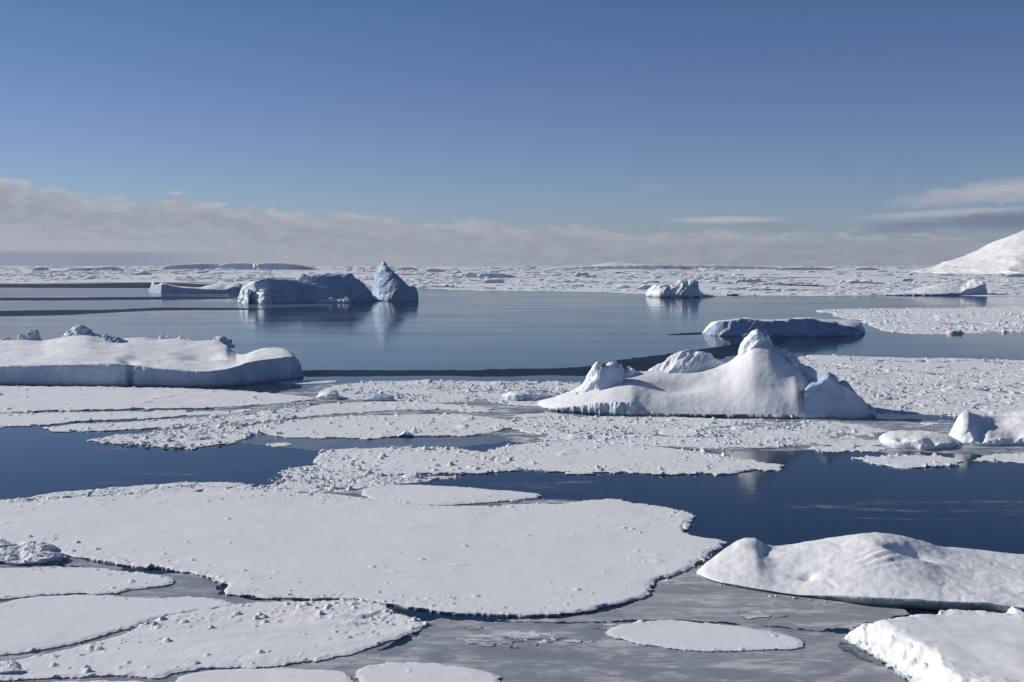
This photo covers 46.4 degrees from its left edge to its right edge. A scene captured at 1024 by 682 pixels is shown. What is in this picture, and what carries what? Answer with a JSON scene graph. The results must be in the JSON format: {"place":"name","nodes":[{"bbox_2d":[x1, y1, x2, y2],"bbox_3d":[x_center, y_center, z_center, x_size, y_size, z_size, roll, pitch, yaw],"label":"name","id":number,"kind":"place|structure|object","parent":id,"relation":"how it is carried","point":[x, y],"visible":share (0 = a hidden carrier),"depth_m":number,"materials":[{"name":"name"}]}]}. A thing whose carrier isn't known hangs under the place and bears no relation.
{"place":"outdoors","nodes":[
{"label":"outdoors","id":0,"kind":"place"},
{"bbox_2d":[167,644,387,681],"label":"thin ice","id":1,"kind":"structure","parent":0,"point":[340,662],"depth_m":54.05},
{"bbox_2d":[0,266,1023,681],"bbox_3d":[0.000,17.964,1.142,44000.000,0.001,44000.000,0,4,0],"label":"water","id":2,"kind":"structure","parent":0,"point":[968,502],"depth_m":174.55,"materials":[{"name":"blue liquid"}]},
{"bbox_2d":[0,659,26,673],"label":"ice chunk","id":3,"kind":"object","parent":2,"relation":"on","point":[9,666],"visible":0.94,"depth_m":52.85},
{"bbox_2d":[0,561,62,567],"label":"thin ice","id":4,"kind":"structure","parent":2,"relation":"on","point":[53,564],"depth_m":71.66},
{"bbox_2d":[0,539,68,565],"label":"iceberg","id":5,"kind":"object","parent":2,"relation":"on","point":[41,550],"visible":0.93,"depth_m":73.30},
{"bbox_2d":[32,266,49,270],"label":"distant iceberg","id":6,"kind":"object","parent":2,"relation":"on","point":[40,268],"visible":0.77,"depth_m":3946.05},
{"bbox_2d":[0,621,148,660],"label":"thin ice","id":7,"kind":"structure","parent":2,"relation":"on","point":[18,657],"depth_m":55.96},
{"bbox_2d":[0,566,175,599],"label":"ice floe","id":8,"kind":"object","parent":2,"relation":"on","point":[16,583],"visible":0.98,"depth_m":67.60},
{"bbox_2d":[60,556,121,569],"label":"thin ice","id":9,"kind":"structure","parent":2,"relation":"on","point":[71,561],"depth_m":71.93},
{"bbox_2d":[64,266,124,270],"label":"distant iceberg","id":10,"kind":"object","parent":2,"relation":"on","point":[97,268],"visible":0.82,"depth_m":3713.94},
{"bbox_2d":[54,680,142,681],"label":"ice floe","id":11,"kind":"object","parent":2,"relation":"on","point":[102,681],"visible":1,"depth_m":51.51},
{"bbox_2d":[0,283,209,287],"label":"ruffled water","id":12,"kind":"structure","parent":2,"relation":"on","point":[117,285],"depth_m":1053.15,"materials":[{"name":"blue liquid"}]},
{"bbox_2d":[0,594,235,655],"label":"ice floe","id":13,"kind":"object","parent":2,"relation":"on","point":[34,624],"visible":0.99,"depth_m":61.11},
{"bbox_2d":[0,297,237,300],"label":"ruffled water","id":14,"kind":"structure","parent":2,"relation":"on","point":[91,298],"depth_m":643.81,"materials":[{"name":"blue liquid"}]},
{"bbox_2d":[0,289,238,295],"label":"thin ice","id":15,"kind":"structure","parent":2,"relation":"on","point":[74,292],"depth_m":784.82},
{"bbox_2d":[0,409,258,427],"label":"ice floe","id":16,"kind":"object","parent":2,"relation":"on","point":[24,419],"visible":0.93,"depth_m":142.18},
{"bbox_2d":[0,307,264,315],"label":"ruffled water","id":17,"kind":"structure","parent":2,"relation":"on","point":[36,312],"depth_m":463.61,"materials":[{"name":"blue liquid"}]},
{"bbox_2d":[124,270,151,274],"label":"distant iceberg","id":18,"kind":"object","parent":2,"relation":"on","point":[143,272],"visible":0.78,"depth_m":2070.11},
{"bbox_2d":[0,481,281,502],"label":"brash ice","id":19,"kind":"structure","parent":2,"relation":"on","point":[181,487],"depth_m":95.29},
{"bbox_2d":[0,335,303,386],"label":"iceberg","id":20,"kind":"object","parent":2,"relation":"on","point":[82,360],"visible":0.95,"depth_m":186.25,"materials":[{"name":"ice"}]},
{"bbox_2d":[18,334,28,339],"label":"ice chunk","id":21,"kind":"object","parent":20,"relation":"on","point":[22,337],"visible":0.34,"depth_m":243.47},
{"bbox_2d":[26,329,41,340],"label":"ice chunk","id":22,"kind":"object","parent":20,"relation":"on","point":[33,335],"visible":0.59,"depth_m":243.66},
{"bbox_2d":[63,325,100,337],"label":"ice chunk","id":23,"kind":"object","parent":20,"relation":"on","point":[76,330],"visible":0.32,"depth_m":239.40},
{"bbox_2d":[104,336,127,342],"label":"ice chunk","id":24,"kind":"object","parent":20,"relation":"on","point":[113,339],"visible":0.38,"depth_m":224.41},
{"bbox_2d":[213,336,234,347],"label":"ice chunk","id":25,"kind":"object","parent":20,"relation":"on","point":[224,340],"visible":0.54,"depth_m":232.19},
{"bbox_2d":[42,413,265,431],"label":"ice floe","id":26,"kind":"object","parent":2,"relation":"on","point":[112,426],"visible":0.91,"depth_m":134.29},
{"bbox_2d":[0,385,313,412],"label":"ice floe","id":27,"kind":"object","parent":2,"relation":"on","point":[21,399],"visible":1,"depth_m":160.34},
{"bbox_2d":[0,301,333,308],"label":"thin ice","id":28,"kind":"structure","parent":2,"relation":"on","point":[95,305],"depth_m":532.56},
{"bbox_2d":[121,573,221,597],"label":"thin ice","id":29,"kind":"structure","parent":2,"relation":"on","point":[185,585],"depth_m":66.38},
{"bbox_2d":[87,423,266,449],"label":"ice floe","id":30,"kind":"object","parent":2,"relation":"on","point":[233,437],"visible":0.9,"depth_m":124.25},
{"bbox_2d":[161,263,220,268],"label":"distant iceberg","id":31,"kind":"object","parent":2,"relation":"on","point":[197,266],"visible":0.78,"depth_m":4677.39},
{"bbox_2d":[148,281,241,293],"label":"iceberg","id":32,"kind":"object","parent":2,"relation":"on","point":[223,287],"visible":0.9,"depth_m":758.06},
{"bbox_2d":[0,593,406,681],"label":"thin ice","id":33,"kind":"structure","parent":2,"relation":"on","point":[237,599],"depth_m":52.88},
{"bbox_2d":[0,597,426,681],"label":"ice floe","id":34,"kind":"object","parent":2,"relation":"on","point":[329,630],"visible":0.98,"depth_m":56.91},
{"bbox_2d":[218,262,252,269],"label":"distant iceberg","id":35,"kind":"object","parent":2,"relation":"on","point":[246,266],"visible":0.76,"depth_m":4510.59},
{"bbox_2d":[182,403,311,429],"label":"brash ice","id":36,"kind":"structure","parent":2,"relation":"on","point":[283,413],"depth_m":143.00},
{"bbox_2d":[175,668,353,681],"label":"ice floe","id":37,"kind":"object","parent":2,"relation":"on","point":[264,675],"visible":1,"depth_m":52.06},
{"bbox_2d":[266,442,290,446],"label":"ice floe","id":38,"kind":"object","parent":2,"relation":"on","point":[279,444],"visible":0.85,"depth_m":119.59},
{"bbox_2d":[256,262,315,269],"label":"distant iceberg","id":39,"kind":"object","parent":2,"relation":"on","point":[278,266],"visible":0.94,"depth_m":4510.26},
{"bbox_2d":[274,380,336,383],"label":"ice floe","id":40,"kind":"object","parent":2,"relation":"on","point":[308,382],"visible":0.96,"depth_m":183.15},
{"bbox_2d":[237,273,378,303],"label":"iceberg","id":41,"kind":"object","parent":2,"relation":"on","point":[331,288],"visible":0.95,"depth_m":574.53,"materials":[{"name":"ice"}]},
{"bbox_2d":[315,390,343,399],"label":"ice chunk","id":42,"kind":"object","parent":2,"relation":"on","point":[329,394],"visible":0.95,"depth_m":160.23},
{"bbox_2d":[322,481,370,497],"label":"thin ice","id":43,"kind":"structure","parent":2,"relation":"on","point":[356,493],"depth_m":94.68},
{"bbox_2d":[176,382,548,426],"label":"thin ice","id":44,"kind":"structure","parent":2,"relation":"on","point":[501,410],"depth_m":151.16,"materials":[{"name":"ice"}]},
{"bbox_2d":[264,465,460,492],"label":"brash ice","id":45,"kind":"structure","parent":2,"relation":"on","point":[298,486],"depth_m":99.58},
{"bbox_2d":[0,491,726,617],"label":"ice floe","id":46,"kind":"object","parent":2,"relation":"on","point":[525,560],"visible":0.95,"depth_m":76.34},
{"bbox_2d":[250,399,492,421],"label":"ice floe","id":47,"kind":"object","parent":2,"relation":"on","point":[339,407],"visible":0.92,"depth_m":149.30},
{"bbox_2d":[235,433,512,450],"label":"thin ice","id":48,"kind":"structure","parent":2,"relation":"on","point":[311,444],"depth_m":121.34,"materials":[{"name":"ice"}]},
{"bbox_2d":[362,394,395,401],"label":"ice chunk","id":49,"kind":"object","parent":2,"relation":"on","point":[379,397],"visible":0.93,"depth_m":157.53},
{"bbox_2d":[332,382,438,387],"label":"ice floe","id":50,"kind":"object","parent":2,"relation":"on","point":[371,386],"visible":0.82,"depth_m":176.67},
{"bbox_2d":[247,412,526,439],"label":"ice floe","id":51,"kind":"object","parent":2,"relation":"on","point":[382,426],"visible":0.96,"depth_m":132.39,"materials":[{"name":"ice"}]},
{"bbox_2d":[398,431,414,436],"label":"ice chunk","id":52,"kind":"object","parent":51,"relation":"on","point":[405,434],"visible":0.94,"depth_m":125.37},
{"bbox_2d":[371,261,418,300],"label":"iceberg","id":53,"kind":"object","parent":2,"relation":"on","point":[389,284],"visible":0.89,"depth_m":598.39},
{"bbox_2d":[398,267,417,269],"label":"distant iceberg","id":54,"kind":"object","parent":2,"relation":"on","point":[407,268],"visible":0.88,"depth_m":4354.20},
{"bbox_2d":[313,445,518,475],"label":"ice floe","id":55,"kind":"object","parent":2,"relation":"on","point":[394,460],"visible":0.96,"depth_m":108.91,"materials":[{"name":"ice"}]},
{"bbox_2d":[354,662,500,681],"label":"ice floe","id":56,"kind":"object","parent":2,"relation":"on","point":[408,672],"visible":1,"depth_m":52.43,"materials":[{"name":"ice"}]},
{"bbox_2d":[425,268,442,271],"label":"distant iceberg","id":57,"kind":"object","parent":2,"relation":"on","point":[434,269],"visible":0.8,"depth_m":3006.68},
{"bbox_2d":[418,284,453,287],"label":"distant iceberg","id":58,"kind":"object","parent":2,"relation":"on","point":[445,285],"visible":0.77,"depth_m":935.41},
{"bbox_2d":[318,379,581,405],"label":"brash ice","id":59,"kind":"structure","parent":2,"relation":"on","point":[437,395],"depth_m":172.06,"materials":[{"name":"ice"}]},
{"bbox_2d":[362,484,541,505],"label":"ice floe","id":60,"kind":"object","parent":2,"relation":"on","point":[419,494],"visible":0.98,"depth_m":92.82,"materials":[{"name":"ice"}]},
{"bbox_2d":[466,272,476,277],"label":"distant iceberg","id":61,"kind":"object","parent":2,"relation":"on","point":[470,274],"visible":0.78,"depth_m":1706.52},
{"bbox_2d":[480,279,503,282],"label":"distant iceberg","id":62,"kind":"object","parent":2,"relation":"on","point":[495,281],"visible":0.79,"depth_m":1158.59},
{"bbox_2d":[479,273,516,277],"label":"distant iceberg","id":63,"kind":"object","parent":2,"relation":"on","point":[494,275],"visible":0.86,"depth_m":1640.10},
{"bbox_2d":[0,266,1023,295],"bbox_3d":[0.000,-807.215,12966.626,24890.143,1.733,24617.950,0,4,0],"label":"pack ice","id":64,"kind":"structure","parent":2,"relation":"on","point":[295,274],"depth_m":1550.85,"materials":[{"name":"ice"}]},
{"bbox_2d":[0,265,1023,294],"bbox_3d":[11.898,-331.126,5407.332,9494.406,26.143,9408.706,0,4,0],"label":"pack rubble","id":65,"kind":"object","parent":2,"relation":"on","point":[715,277],"visible":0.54,"depth_m":1612.98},
{"bbox_2d":[455,499,578,505],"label":"thin ice","id":66,"kind":"structure","parent":2,"relation":"on","point":[555,501],"depth_m":90.69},
{"bbox_2d":[501,390,552,400],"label":"ice chunk","id":67,"kind":"object","parent":2,"relation":"on","point":[523,395],"visible":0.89,"depth_m":159.18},
{"bbox_2d":[33,308,1023,498],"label":"ice rubble","id":68,"kind":"object","parent":2,"relation":"on","point":[177,443],"visible":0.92,"depth_m":136.60,"materials":[{"name":"ice"}]},
{"bbox_2d":[303,338,786,376],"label":"ruffled water","id":69,"kind":"structure","parent":2,"relation":"on","point":[649,362],"depth_m":204.21,"materials":[{"name":"blue liquid"}]},
{"bbox_2d":[575,272,588,276],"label":"distant iceberg","id":70,"kind":"object","parent":2,"relation":"on","point":[578,274],"visible":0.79,"depth_m":1753.97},
{"bbox_2d":[332,618,905,681],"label":"thin ice","id":71,"kind":"structure","parent":2,"relation":"on","point":[817,657],"depth_m":54.62,"materials":[{"name":"ice"}]},
{"bbox_2d":[465,625,482,628],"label":"thin ice","id":72,"kind":"structure","parent":71,"relation":"on","point":[473,627],"depth_m":59.35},
{"bbox_2d":[460,632,537,648],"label":"thin ice","id":73,"kind":"structure","parent":71,"relation":"on","point":[479,639],"depth_m":57.29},
{"bbox_2d":[456,632,555,644],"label":"brash ice","id":74,"kind":"structure","parent":71,"relation":"on","point":[536,634],"depth_m":57.41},
{"bbox_2d":[482,631,566,641],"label":"thin ice","id":75,"kind":"structure","parent":71,"relation":"on","point":[522,635],"depth_m":58.06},
{"bbox_2d":[564,639,593,642],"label":"thin ice","id":76,"kind":"structure","parent":71,"relation":"on","point":[576,640],"depth_m":57.28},
{"bbox_2d":[593,621,628,629],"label":"thin ice","id":77,"kind":"structure","parent":71,"relation":"on","point":[607,625],"depth_m":59.67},
{"bbox_2d":[838,642,882,665],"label":"thin ice","id":78,"kind":"structure","parent":71,"relation":"on","point":[856,651],"depth_m":55.46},
{"bbox_2d":[612,284,630,287],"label":"distant iceberg","id":79,"kind":"object","parent":2,"relation":"on","point":[622,285],"visible":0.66,"depth_m":919.82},
{"bbox_2d":[478,441,785,475],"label":"ice floe","id":80,"kind":"object","parent":2,"relation":"on","point":[577,458],"visible":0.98,"depth_m":109.62,"materials":[{"name":"ice"}]},
{"bbox_2d":[637,284,651,288],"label":"distant iceberg","id":81,"kind":"object","parent":2,"relation":"on","point":[645,286],"visible":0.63,"depth_m":853.36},
{"bbox_2d":[538,415,755,429],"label":"ice floe","id":82,"kind":"object","parent":2,"relation":"on","point":[704,422],"visible":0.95,"depth_m":136.46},
{"bbox_2d":[537,430,795,448],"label":"ice floe","id":83,"kind":"object","parent":2,"relation":"on","point":[665,442],"visible":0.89,"depth_m":121.76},
{"bbox_2d":[646,279,714,296],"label":"iceberg","id":84,"kind":"object","parent":2,"relation":"on","point":[683,288],"visible":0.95,"depth_m":667.43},
{"bbox_2d":[669,332,702,334],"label":"ruffled water","id":85,"kind":"structure","parent":2,"relation":"on","point":[687,333],"depth_m":310.07,"materials":[{"name":"blue liquid"}]},
{"bbox_2d":[503,413,876,443],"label":"brash ice","id":86,"kind":"structure","parent":2,"relation":"on","point":[679,430],"depth_m":130.16,"materials":[{"name":"ice"}]},
{"bbox_2d":[496,565,908,630],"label":"thin ice","id":87,"kind":"structure","parent":2,"relation":"on","point":[690,594],"depth_m":62.54,"materials":[{"name":"ice"}]},
{"bbox_2d":[737,611,785,618],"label":"thin ice","id":88,"kind":"structure","parent":87,"relation":"on","point":[752,614],"depth_m":61.36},
{"bbox_2d":[605,619,803,652],"bbox_3d":[9.227,14.455,58.088,9.347,0.578,5.007,0,4,0],"label":"ice floe","id":89,"kind":"object","parent":2,"relation":"on","point":[688,636],"visible":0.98,"depth_m":57.60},
{"bbox_2d":[537,329,876,418],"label":"iceberg","id":90,"kind":"object","parent":2,"relation":"on","point":[760,375],"visible":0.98,"depth_m":144.61,"materials":[{"name":"ice"}]},
{"bbox_2d":[715,286,738,289],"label":"distant iceberg","id":91,"kind":"object","parent":2,"relation":"on","point":[731,287],"visible":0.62,"depth_m":882.07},
{"bbox_2d":[736,278,760,282],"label":"distant iceberg","id":92,"kind":"object","parent":2,"relation":"on","point":[750,280],"visible":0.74,"depth_m":1180.19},
{"bbox_2d":[481,413,1023,454],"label":"thin ice","id":93,"kind":"structure","parent":2,"relation":"on","point":[519,436],"depth_m":127.08,"materials":[{"name":"ice"}]},
{"bbox_2d":[702,317,864,336],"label":"iceberg","id":94,"kind":"object","parent":2,"relation":"on","point":[804,327],"visible":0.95,"depth_m":301.96,"materials":[{"name":"ice"}]},
{"bbox_2d":[751,430,838,437],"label":"ice floe","id":95,"kind":"object","parent":2,"relation":"on","point":[773,432],"visible":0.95,"depth_m":127.19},
{"bbox_2d":[775,267,832,269],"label":"distant iceberg","id":96,"kind":"object","parent":2,"relation":"on","point":[803,268],"visible":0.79,"depth_m":4073.39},
{"bbox_2d":[809,445,858,452],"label":"ice floe","id":97,"kind":"object","parent":2,"relation":"on","point":[825,449],"visible":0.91,"depth_m":116.89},
{"bbox_2d":[820,439,881,445],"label":"ice floe","id":98,"kind":"object","parent":2,"relation":"on","point":[858,442],"visible":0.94,"depth_m":120.40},
{"bbox_2d":[839,279,871,282],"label":"distant iceberg","id":99,"kind":"object","parent":2,"relation":"on","point":[858,281],"visible":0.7,"depth_m":1141.66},
{"bbox_2d":[696,532,1023,612],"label":"iceberg","id":100,"kind":"object","parent":2,"relation":"on","point":[880,569],"visible":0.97,"depth_m":67.47,"materials":[{"name":"snow"}]},
{"bbox_2d":[838,428,891,433],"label":"ice floe","id":101,"kind":"object","parent":2,"relation":"on","point":[860,431],"visible":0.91,"depth_m":128.88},
{"bbox_2d":[854,267,878,269],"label":"distant iceberg","id":102,"kind":"object","parent":2,"relation":"on","point":[865,268],"visible":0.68,"depth_m":3946.14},
{"bbox_2d":[856,445,885,451],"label":"ice floe","id":103,"kind":"object","parent":2,"relation":"on","point":[870,448],"visible":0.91,"depth_m":116.82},
{"bbox_2d":[851,453,963,468],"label":"ice floe","id":104,"kind":"object","parent":2,"relation":"on","point":[898,460],"visible":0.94,"depth_m":109.25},
{"bbox_2d":[797,354,1023,416],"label":"brash ice","id":105,"kind":"structure","parent":2,"relation":"on","point":[981,366],"depth_m":184.37,"materials":[{"name":"ice"}]},
{"bbox_2d":[816,306,1023,333],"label":"brash ice","id":106,"kind":"structure","parent":2,"relation":"on","point":[920,321],"depth_m":399.80,"materials":[{"name":"ice"}]},
{"bbox_2d":[879,430,960,449],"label":"iceberg","id":107,"kind":"object","parent":2,"relation":"on","point":[917,440],"visible":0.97,"depth_m":118.40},
{"bbox_2d":[921,422,941,425],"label":"ice floe","id":108,"kind":"object","parent":2,"relation":"on","point":[929,423],"visible":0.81,"depth_m":135.41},
{"bbox_2d":[876,279,987,295],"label":"iceberg","id":109,"kind":"object","parent":2,"relation":"on","point":[974,287],"visible":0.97,"depth_m":709.25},
{"bbox_2d":[843,609,1023,681],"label":"iceberg","id":110,"kind":"object","parent":2,"relation":"on","point":[953,645],"visible":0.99,"depth_m":53.70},
{"bbox_2d":[935,273,956,275],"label":"distant iceberg","id":111,"kind":"object","parent":2,"relation":"on","point":[947,274],"visible":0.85,"depth_m":1973.92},
{"bbox_2d":[949,410,1023,445],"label":"iceberg","id":112,"kind":"object","parent":2,"relation":"on","point":[970,428],"visible":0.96,"depth_m":121.06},
{"bbox_2d":[973,453,1023,463],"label":"ice floe","id":113,"kind":"object","parent":2,"relation":"on","point":[1009,457],"visible":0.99,"depth_m":110.87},
{"bbox_2d":[1005,607,1023,613],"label":"ice chunk","id":114,"kind":"object","parent":2,"relation":"on","point":[1011,610],"visible":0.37,"depth_m":59.86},
{"bbox_2d":[1005,273,1023,276],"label":"distant iceberg","id":115,"kind":"object","parent":2,"relation":"on","point":[1016,275],"visible":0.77,"depth_m":1729.90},
{"bbox_2d":[0,0,1023,265],"label":"sky","id":116,"kind":"structure","parent":0,"point":[133,132],"materials":[{"name":"blue"}]},
{"bbox_2d":[591,262,655,265],"bbox_3d":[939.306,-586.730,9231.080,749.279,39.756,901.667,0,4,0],"label":"distant hills","id":117,"kind":"structure","parent":0,"point":[614,264],"depth_m":8934.58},
{"bbox_2d":[562,264,778,268],"bbox_3d":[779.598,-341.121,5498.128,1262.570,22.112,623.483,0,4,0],"label":"distant hills","id":118,"kind":"structure","parent":0,"point":[636,266],"depth_m":5192.93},
{"bbox_2d":[908,230,1023,273],"bbox_3d":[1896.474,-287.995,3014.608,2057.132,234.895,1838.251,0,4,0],"label":"snow mountain","id":119,"kind":"structure","parent":0,"point":[1005,255],"depth_m":2500.02,"materials":[{"name":"snow"}]}
]}

